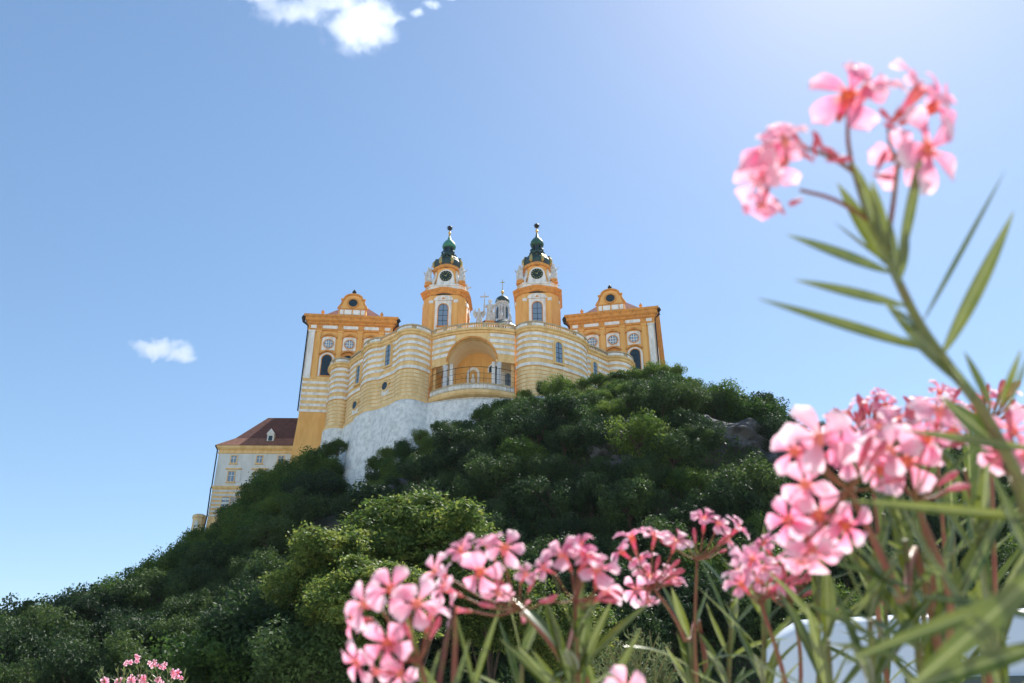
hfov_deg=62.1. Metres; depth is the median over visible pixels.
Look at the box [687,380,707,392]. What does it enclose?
shrub
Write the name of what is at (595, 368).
window
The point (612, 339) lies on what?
round window
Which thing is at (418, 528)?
tree
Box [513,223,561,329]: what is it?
bell tower
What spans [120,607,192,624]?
tree
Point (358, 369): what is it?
window
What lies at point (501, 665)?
undergrowth
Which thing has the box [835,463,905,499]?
tree
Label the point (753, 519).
tree
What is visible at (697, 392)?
tree
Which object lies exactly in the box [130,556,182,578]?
tree
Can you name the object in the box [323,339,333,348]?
round window
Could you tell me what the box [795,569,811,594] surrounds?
shrub
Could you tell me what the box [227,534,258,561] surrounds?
tree
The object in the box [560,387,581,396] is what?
shrub
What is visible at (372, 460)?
shrub
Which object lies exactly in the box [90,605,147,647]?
tree
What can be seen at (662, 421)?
shrub
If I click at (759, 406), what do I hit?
tree
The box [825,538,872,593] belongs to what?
tree
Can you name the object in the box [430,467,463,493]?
shrub
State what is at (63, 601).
tree
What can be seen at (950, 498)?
oleander
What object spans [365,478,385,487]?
shrub
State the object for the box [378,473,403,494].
shrub
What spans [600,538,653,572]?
tree
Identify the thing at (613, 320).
abbey wing
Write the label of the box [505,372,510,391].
window
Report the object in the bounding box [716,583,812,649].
tree
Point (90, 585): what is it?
tree
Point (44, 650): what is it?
tree
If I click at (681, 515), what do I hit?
tree
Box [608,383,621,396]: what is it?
shrub
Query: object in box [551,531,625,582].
tree
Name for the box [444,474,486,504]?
tree
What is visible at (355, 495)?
tree
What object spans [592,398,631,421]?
tree
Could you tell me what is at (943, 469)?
tree
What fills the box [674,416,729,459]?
tree
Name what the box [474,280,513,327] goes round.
abbey church
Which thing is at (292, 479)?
tree
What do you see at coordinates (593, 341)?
round window
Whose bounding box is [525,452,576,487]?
tree
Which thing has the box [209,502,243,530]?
tree
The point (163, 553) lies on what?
tree
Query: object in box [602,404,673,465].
tree
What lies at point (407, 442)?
shrub
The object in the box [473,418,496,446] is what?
shrub
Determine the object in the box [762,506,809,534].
tree
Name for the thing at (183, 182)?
sky
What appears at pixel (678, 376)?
tree
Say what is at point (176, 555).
tree
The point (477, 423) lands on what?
shrub
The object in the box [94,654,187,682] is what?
oleander
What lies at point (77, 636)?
tree
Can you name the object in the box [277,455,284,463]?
window
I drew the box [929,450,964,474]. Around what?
tree
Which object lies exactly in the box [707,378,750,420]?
tree
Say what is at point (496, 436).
tree
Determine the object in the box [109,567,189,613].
tree
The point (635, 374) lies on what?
shrub
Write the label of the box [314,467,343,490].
tree
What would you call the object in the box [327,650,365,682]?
tree
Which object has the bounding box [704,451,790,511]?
tree
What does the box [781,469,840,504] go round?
tree
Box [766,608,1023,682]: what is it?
parked van
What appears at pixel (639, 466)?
tree
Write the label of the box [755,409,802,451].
tree
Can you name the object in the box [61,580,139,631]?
tree
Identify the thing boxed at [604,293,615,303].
round window
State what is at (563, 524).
tree
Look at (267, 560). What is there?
tree
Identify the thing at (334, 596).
tree
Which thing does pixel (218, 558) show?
tree
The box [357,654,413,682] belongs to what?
shrub
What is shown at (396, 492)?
shrub
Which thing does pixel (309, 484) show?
tree
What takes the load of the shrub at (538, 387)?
on the hill terrain
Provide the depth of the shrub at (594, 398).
130.75 m
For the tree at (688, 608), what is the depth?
80.75 m
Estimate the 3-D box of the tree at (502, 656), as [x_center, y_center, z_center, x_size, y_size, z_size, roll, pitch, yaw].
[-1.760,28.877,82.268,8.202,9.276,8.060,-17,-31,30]
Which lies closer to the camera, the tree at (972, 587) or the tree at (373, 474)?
the tree at (972, 587)
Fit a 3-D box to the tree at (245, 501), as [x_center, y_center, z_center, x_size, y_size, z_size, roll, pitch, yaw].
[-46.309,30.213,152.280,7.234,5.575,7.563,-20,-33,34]
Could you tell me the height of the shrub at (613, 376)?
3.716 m
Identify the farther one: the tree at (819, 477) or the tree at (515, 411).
the tree at (515, 411)
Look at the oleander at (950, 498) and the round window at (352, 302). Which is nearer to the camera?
the oleander at (950, 498)
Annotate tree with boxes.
[0,592,61,622]
[0,609,28,625]
[0,615,68,670]
[0,621,11,643]
[0,646,13,682]
[0,656,46,682]
[8,602,59,630]
[10,605,81,639]
[27,635,106,682]
[30,642,101,681]
[39,628,96,651]
[47,595,75,612]
[53,583,78,604]
[56,619,111,656]
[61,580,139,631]
[68,581,114,599]
[76,628,155,682]
[86,572,149,595]
[86,648,158,682]
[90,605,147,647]
[99,610,166,658]
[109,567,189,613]
[114,560,152,582]
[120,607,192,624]
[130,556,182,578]
[140,622,263,682]
[141,543,177,569]
[145,611,201,660]
[160,587,212,620]
[162,535,195,572]
[163,542,191,571]
[177,524,205,546]
[177,608,236,639]
[181,536,240,578]
[191,587,318,682]
[203,525,217,533]
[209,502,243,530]
[213,499,257,531]
[225,546,287,594]
[226,547,286,579]
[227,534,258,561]
[232,571,275,607]
[234,473,282,503]
[235,584,277,611]
[238,511,298,556]
[239,495,256,509]
[241,613,356,682]
[248,465,292,488]
[249,498,280,521]
[252,491,298,521]
[253,481,289,503]
[253,520,382,668]
[269,486,333,532]
[279,466,324,493]
[280,466,340,517]
[286,445,339,476]
[289,552,445,682]
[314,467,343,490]
[327,479,394,526]
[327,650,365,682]
[333,486,516,682]
[363,468,390,485]
[393,449,446,487]
[401,479,457,498]
[421,615,480,667]
[431,420,480,463]
[435,558,563,682]
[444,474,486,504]
[445,440,478,475]
[457,445,504,483]
[458,618,520,676]
[462,452,535,498]
[466,422,520,460]
[471,397,506,422]
[479,507,532,566]
[484,483,537,528]
[489,397,542,439]
[490,405,517,429]
[493,592,622,682]
[494,434,555,471]
[499,534,573,594]
[501,405,570,450]
[511,472,590,536]
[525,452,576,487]
[532,388,594,425]
[535,508,605,546]
[540,372,578,396]
[542,422,583,460]
[542,566,599,607]
[551,471,621,520]
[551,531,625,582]
[561,389,585,401]
[566,402,607,434]
[567,413,613,458]
[584,554,667,627]
[591,474,671,540]
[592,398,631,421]
[599,595,678,666]
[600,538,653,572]
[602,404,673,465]
[616,452,665,489]
[623,511,694,571]
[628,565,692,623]
[630,372,692,421]
[637,592,711,661]
[638,369,688,400]
[642,426,707,484]
[651,369,688,382]
[653,534,730,594]
[661,464,720,501]
[661,499,725,544]
[663,406,703,435]
[669,381,712,415]
[673,470,767,535]
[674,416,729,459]
[680,567,758,643]
[702,381,726,415]
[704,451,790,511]
[705,533,760,572]
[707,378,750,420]
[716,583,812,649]
[717,522,767,549]
[729,393,789,422]
[730,510,781,551]
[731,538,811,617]
[746,390,790,422]
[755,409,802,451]
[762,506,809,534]
[768,525,826,563]
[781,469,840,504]
[798,579,859,616]
[810,503,861,539]
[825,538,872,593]
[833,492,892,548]
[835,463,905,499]
[849,587,892,616]
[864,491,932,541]
[887,536,941,553]
[887,540,941,589]
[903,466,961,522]
[909,513,967,567]
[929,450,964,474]
[936,461,964,499]
[944,441,974,473]
[957,541,1015,580]
[957,564,975,596]
[963,470,1009,494]
[973,562,1010,590]
[994,480,1013,498]
[996,511,1023,551]
[997,530,1019,557]
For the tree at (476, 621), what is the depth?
64.32 m
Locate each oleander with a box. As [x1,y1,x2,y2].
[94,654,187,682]
[341,566,644,682]
[397,530,650,682]
[611,508,883,682]
[723,394,1023,682]
[733,58,1023,682]
[821,379,1023,682]
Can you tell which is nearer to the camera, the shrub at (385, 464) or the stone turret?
the shrub at (385, 464)
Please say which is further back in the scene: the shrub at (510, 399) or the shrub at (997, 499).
the shrub at (510, 399)
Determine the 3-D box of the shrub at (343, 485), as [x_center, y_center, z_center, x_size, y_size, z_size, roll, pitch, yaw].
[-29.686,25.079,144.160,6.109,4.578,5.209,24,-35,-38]
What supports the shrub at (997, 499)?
on the hill terrain
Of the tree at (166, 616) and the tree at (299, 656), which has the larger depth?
the tree at (166, 616)
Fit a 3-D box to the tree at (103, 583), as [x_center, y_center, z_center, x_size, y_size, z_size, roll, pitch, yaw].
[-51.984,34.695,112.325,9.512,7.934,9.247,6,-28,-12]
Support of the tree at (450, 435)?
on the hill terrain
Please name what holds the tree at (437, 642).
on the hill terrain
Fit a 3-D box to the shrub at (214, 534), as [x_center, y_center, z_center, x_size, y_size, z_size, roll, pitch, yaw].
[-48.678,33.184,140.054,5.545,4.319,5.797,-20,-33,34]
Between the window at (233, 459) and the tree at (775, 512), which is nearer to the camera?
the tree at (775, 512)
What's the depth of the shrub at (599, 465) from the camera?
111.53 m
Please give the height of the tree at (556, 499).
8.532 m
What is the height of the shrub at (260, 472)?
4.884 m
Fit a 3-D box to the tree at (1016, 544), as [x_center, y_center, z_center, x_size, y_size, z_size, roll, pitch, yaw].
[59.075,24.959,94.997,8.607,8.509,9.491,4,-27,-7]
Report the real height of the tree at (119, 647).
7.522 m
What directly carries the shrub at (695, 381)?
on the hill terrain
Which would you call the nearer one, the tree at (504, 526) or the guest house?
the tree at (504, 526)
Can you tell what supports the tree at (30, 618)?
on the hill terrain
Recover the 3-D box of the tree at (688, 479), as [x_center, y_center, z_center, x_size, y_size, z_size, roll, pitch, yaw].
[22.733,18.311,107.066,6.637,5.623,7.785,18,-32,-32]
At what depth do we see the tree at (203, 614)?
88.46 m
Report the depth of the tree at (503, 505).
106.72 m
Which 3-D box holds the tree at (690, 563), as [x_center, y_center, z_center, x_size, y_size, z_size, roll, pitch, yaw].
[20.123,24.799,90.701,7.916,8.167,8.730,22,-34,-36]
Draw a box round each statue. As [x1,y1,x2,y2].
[473,308,485,326]
[480,293,497,326]
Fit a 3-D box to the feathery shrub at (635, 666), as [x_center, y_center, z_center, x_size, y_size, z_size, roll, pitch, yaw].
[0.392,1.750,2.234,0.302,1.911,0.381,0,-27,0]
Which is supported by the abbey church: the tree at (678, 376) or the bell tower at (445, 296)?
the bell tower at (445, 296)
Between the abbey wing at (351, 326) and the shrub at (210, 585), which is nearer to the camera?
the shrub at (210, 585)
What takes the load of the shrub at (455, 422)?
on the hill terrain
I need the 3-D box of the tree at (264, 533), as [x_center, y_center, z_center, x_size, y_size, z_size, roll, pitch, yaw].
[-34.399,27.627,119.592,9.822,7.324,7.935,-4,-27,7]
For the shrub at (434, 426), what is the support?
on the hill terrain
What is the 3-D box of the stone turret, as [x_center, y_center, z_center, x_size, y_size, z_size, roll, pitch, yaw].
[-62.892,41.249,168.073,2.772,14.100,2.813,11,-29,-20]
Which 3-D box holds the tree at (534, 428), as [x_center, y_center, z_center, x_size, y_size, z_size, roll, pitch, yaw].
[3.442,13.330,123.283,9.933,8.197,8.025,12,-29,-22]
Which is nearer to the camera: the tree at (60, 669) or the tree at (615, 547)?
the tree at (60, 669)
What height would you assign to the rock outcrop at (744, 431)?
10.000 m
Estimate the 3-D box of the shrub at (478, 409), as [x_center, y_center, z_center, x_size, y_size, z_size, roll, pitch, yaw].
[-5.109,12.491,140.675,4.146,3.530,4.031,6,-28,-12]
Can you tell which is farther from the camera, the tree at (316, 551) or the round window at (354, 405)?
the round window at (354, 405)
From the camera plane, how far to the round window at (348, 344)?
177.58 m
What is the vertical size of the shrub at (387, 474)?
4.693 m
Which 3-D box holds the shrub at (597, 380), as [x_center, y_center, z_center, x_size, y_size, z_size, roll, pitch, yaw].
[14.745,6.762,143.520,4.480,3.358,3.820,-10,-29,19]
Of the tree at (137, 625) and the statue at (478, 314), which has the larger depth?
the statue at (478, 314)
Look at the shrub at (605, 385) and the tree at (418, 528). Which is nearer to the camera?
the tree at (418, 528)
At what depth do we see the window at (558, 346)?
155.78 m
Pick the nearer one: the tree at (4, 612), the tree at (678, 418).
the tree at (4, 612)
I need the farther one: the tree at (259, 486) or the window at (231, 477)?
the window at (231, 477)
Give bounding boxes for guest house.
[203,418,297,530]
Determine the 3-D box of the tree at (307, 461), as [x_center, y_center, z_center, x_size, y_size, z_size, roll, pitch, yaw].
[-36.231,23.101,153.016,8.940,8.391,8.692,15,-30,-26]
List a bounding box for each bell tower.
[420,226,472,397]
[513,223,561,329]
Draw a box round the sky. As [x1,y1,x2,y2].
[0,0,1023,611]
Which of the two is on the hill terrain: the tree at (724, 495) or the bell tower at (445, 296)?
the tree at (724, 495)
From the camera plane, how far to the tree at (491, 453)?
117.80 m
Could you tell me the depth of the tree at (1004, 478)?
115.20 m
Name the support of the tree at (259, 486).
on the hill terrain
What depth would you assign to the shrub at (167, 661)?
80.78 m
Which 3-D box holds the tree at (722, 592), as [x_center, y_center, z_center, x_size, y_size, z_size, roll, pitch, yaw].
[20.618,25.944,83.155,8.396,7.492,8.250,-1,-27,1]
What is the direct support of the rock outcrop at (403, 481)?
on the hill terrain
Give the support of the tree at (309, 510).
on the hill terrain
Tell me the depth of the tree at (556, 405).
126.12 m
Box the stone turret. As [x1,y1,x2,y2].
[191,514,205,530]
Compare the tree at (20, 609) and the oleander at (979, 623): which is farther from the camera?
the tree at (20, 609)
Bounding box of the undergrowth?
[109,389,1002,682]
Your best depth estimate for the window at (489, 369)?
159.72 m
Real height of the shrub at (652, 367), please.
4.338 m
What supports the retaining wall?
on the hill terrain
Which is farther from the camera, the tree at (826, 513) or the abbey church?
the abbey church
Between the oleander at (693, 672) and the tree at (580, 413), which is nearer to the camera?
the oleander at (693, 672)
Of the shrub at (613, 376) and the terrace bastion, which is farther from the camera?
the terrace bastion
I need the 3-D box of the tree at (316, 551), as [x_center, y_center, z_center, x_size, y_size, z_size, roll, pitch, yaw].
[-14.033,22.739,62.494,11.234,18.878,10.284,23,-35,-38]
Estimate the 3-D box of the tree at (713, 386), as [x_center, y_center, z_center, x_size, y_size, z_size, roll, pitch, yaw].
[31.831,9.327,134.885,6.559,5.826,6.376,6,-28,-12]
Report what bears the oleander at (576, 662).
on the ground
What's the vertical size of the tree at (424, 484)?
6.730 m
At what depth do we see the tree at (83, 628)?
93.50 m
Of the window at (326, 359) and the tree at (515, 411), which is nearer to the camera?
the tree at (515, 411)
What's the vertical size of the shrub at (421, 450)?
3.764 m
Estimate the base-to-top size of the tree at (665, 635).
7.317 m
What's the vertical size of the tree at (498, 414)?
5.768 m
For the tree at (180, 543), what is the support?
on the hill terrain
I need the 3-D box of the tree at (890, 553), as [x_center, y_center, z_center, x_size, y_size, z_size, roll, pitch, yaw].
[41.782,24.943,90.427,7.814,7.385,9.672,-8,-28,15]
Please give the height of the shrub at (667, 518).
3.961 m
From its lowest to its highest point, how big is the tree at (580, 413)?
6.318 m
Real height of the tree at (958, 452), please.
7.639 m
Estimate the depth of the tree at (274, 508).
133.72 m
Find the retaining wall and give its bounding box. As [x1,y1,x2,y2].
[320,396,544,490]
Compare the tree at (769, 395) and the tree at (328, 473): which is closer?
the tree at (769, 395)
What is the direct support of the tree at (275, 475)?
on the hill terrain
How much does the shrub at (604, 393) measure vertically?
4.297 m
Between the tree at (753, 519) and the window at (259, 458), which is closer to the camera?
the tree at (753, 519)
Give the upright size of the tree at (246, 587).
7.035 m
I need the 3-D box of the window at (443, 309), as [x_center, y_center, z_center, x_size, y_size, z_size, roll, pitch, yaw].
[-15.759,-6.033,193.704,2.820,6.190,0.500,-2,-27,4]
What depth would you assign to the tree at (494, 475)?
112.29 m
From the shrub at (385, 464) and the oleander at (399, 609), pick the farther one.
the shrub at (385, 464)
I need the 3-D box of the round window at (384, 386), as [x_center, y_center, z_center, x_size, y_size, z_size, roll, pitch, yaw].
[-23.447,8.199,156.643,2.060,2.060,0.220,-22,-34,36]
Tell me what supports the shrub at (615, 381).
on the hill terrain
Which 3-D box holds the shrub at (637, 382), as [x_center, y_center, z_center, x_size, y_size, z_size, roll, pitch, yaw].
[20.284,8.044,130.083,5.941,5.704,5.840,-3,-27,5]
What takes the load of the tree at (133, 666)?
on the hill terrain
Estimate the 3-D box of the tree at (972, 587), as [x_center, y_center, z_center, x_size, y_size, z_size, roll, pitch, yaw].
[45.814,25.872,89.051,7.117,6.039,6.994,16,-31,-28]
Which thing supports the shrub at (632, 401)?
on the hill terrain
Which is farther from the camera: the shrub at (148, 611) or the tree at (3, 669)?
the shrub at (148, 611)
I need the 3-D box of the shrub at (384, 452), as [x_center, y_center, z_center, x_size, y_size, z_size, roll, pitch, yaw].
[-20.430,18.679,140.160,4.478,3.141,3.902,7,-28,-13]
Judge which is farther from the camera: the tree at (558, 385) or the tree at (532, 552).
the tree at (558, 385)
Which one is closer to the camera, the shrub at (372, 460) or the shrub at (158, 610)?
the shrub at (158, 610)
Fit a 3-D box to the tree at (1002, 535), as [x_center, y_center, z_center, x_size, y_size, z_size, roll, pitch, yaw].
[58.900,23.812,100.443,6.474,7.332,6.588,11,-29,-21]
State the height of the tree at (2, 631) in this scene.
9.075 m
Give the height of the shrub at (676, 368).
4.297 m
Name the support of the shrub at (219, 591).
on the hill terrain
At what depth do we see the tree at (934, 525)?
96.89 m
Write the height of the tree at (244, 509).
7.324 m
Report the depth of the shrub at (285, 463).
161.65 m
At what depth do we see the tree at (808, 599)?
81.25 m
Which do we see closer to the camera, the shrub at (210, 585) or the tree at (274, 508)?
the shrub at (210, 585)
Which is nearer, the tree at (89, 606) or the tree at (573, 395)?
the tree at (89, 606)
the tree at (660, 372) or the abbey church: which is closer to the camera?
the tree at (660, 372)
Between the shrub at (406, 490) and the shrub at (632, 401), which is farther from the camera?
the shrub at (632, 401)
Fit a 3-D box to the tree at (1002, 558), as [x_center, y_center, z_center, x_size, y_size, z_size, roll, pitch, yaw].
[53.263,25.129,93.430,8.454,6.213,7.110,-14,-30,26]
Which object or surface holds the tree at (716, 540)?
on the hill terrain
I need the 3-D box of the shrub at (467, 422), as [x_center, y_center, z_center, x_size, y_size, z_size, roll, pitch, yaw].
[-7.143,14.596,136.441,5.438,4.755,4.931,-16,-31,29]
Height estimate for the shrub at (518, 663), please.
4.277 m
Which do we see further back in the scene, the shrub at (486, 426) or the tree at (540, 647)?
the shrub at (486, 426)
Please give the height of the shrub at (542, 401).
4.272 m
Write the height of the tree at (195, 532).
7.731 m
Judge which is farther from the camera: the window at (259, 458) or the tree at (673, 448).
the window at (259, 458)
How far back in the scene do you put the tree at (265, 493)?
141.91 m
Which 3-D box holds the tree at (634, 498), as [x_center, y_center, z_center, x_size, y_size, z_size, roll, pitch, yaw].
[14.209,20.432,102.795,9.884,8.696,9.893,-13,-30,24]
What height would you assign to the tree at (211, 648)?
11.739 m
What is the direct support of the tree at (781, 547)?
on the hill terrain
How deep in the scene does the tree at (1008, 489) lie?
110.56 m
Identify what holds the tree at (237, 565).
on the hill terrain
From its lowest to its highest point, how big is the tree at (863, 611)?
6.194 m
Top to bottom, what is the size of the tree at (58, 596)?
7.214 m
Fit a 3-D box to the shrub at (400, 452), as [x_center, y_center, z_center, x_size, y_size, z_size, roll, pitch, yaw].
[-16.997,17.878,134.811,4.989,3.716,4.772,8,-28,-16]
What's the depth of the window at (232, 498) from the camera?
171.99 m
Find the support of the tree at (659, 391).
on the hill terrain
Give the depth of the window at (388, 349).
159.18 m
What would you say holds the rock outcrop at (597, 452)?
on the hill terrain
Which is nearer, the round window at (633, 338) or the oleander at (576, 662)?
the oleander at (576, 662)
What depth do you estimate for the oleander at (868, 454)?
0.58 m
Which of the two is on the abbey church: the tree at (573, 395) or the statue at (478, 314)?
the statue at (478, 314)
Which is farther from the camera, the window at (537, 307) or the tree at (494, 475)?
the window at (537, 307)
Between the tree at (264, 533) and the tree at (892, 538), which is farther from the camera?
the tree at (264, 533)
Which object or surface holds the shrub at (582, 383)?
on the hill terrain
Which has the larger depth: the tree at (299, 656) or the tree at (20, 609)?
the tree at (20, 609)
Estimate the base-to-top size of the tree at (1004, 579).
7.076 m
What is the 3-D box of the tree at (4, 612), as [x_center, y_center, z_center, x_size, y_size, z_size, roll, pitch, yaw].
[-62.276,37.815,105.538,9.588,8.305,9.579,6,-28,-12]
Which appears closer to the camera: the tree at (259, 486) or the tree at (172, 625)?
the tree at (172, 625)
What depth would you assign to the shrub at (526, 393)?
142.89 m
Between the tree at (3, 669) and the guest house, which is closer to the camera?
the tree at (3, 669)
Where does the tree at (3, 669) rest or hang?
on the hill terrain
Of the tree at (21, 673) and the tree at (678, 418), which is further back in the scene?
the tree at (678, 418)
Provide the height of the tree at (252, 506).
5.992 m
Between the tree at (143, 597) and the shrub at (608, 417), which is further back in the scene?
the shrub at (608, 417)
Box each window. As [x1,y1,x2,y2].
[220,496,235,506]
[225,471,240,482]
[228,455,237,463]
[254,455,263,464]
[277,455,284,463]
[318,354,331,376]
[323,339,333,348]
[344,340,354,348]
[347,298,358,307]
[351,400,357,409]
[353,364,361,386]
[381,381,388,390]
[382,343,391,368]
[436,303,448,326]
[488,364,496,383]
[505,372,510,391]
[532,301,542,320]
[554,341,564,365]
[588,337,597,345]
[592,361,598,376]
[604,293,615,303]
[608,335,617,344]
[628,333,638,342]
[629,348,641,369]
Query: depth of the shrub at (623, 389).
132.56 m
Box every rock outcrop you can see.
[388,478,410,489]
[586,430,637,470]
[698,414,770,458]
[755,429,829,475]
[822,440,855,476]
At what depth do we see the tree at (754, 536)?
94.46 m
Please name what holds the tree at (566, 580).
on the hill terrain
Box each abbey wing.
[290,289,400,461]
[562,284,664,377]
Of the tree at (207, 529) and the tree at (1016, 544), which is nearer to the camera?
the tree at (1016, 544)
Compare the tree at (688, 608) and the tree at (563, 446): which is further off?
the tree at (563, 446)
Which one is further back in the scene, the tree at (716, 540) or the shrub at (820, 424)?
the shrub at (820, 424)
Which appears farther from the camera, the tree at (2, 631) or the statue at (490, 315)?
the statue at (490, 315)
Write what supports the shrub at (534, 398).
on the hill terrain
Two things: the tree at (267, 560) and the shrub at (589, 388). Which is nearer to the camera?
the tree at (267, 560)
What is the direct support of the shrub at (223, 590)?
on the hill terrain
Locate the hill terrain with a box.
[195,410,957,682]
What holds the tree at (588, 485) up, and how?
on the hill terrain
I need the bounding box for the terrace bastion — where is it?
[322,320,634,431]
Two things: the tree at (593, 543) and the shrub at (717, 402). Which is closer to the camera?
the tree at (593, 543)
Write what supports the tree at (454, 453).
on the hill terrain
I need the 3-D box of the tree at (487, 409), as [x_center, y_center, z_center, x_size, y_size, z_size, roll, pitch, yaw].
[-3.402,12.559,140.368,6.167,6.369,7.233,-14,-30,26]
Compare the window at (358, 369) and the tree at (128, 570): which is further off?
the window at (358, 369)
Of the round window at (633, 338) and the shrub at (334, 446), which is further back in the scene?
the round window at (633, 338)
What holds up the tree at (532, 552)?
on the hill terrain
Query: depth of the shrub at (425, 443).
134.29 m
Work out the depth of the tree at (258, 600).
93.59 m
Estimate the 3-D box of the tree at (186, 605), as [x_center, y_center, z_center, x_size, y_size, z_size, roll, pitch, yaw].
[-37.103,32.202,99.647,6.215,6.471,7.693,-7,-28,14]
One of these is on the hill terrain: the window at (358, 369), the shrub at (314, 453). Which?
the shrub at (314, 453)
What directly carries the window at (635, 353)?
in the abbey wing at (613, 320)
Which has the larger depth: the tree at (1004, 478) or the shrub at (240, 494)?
the shrub at (240, 494)
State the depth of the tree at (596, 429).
116.97 m
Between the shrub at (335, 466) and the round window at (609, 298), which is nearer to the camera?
the shrub at (335, 466)
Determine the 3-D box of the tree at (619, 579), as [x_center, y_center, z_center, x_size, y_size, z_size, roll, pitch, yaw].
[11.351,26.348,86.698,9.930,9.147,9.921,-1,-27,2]
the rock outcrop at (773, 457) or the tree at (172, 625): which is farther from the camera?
the rock outcrop at (773, 457)
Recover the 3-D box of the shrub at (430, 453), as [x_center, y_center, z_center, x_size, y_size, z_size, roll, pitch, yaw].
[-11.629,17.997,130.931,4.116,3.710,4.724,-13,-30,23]
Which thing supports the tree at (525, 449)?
on the hill terrain
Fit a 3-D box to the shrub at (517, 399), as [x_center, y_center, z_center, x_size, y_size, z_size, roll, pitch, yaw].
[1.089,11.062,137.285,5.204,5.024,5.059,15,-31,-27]
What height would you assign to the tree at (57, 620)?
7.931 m
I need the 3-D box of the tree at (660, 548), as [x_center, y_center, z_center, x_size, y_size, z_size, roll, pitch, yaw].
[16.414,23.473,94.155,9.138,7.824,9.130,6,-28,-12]
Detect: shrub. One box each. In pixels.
[141,607,160,619]
[155,648,191,679]
[156,602,191,614]
[167,589,211,602]
[195,577,228,607]
[205,528,222,542]
[210,587,242,607]
[211,581,237,602]
[235,488,255,501]
[253,468,271,479]
[270,458,294,472]
[302,447,326,463]
[316,441,340,457]
[317,456,344,474]
[321,475,351,498]
[327,437,348,454]
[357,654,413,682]
[364,455,383,471]
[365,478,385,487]
[374,456,399,473]
[375,445,396,458]
[378,466,404,481]
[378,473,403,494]
[379,484,408,500]
[390,442,420,463]
[393,437,413,447]
[399,484,430,495]
[409,428,429,445]
[417,444,433,455]
[418,433,441,451]
[421,448,443,461]
[429,419,445,435]
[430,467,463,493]
[442,419,462,429]
[457,419,476,429]
[468,407,482,421]
[471,421,492,429]
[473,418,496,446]
[494,397,511,406]
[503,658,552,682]
[505,393,535,413]
[516,389,533,398]
[523,394,542,408]
[535,380,550,397]
[535,394,560,407]
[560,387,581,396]
[574,376,592,390]
[575,390,605,407]
[576,456,619,482]
[580,383,609,394]
[587,371,609,388]
[590,389,613,401]
[591,624,681,682]
[598,380,614,390]
[603,416,631,431]
[605,369,630,383]
[605,378,625,394]
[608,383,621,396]
[609,392,644,416]
[615,381,633,397]
[620,365,650,380]
[626,378,651,404]
[639,358,672,377]
[642,513,679,528]
[643,414,671,430]
[662,362,687,378]
[685,375,705,386]
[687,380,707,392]
[700,390,726,418]
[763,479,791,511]
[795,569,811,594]
[818,420,826,433]
[995,495,1016,511]
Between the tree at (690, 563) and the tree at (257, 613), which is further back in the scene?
the tree at (690, 563)
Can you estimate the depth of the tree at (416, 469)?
122.64 m

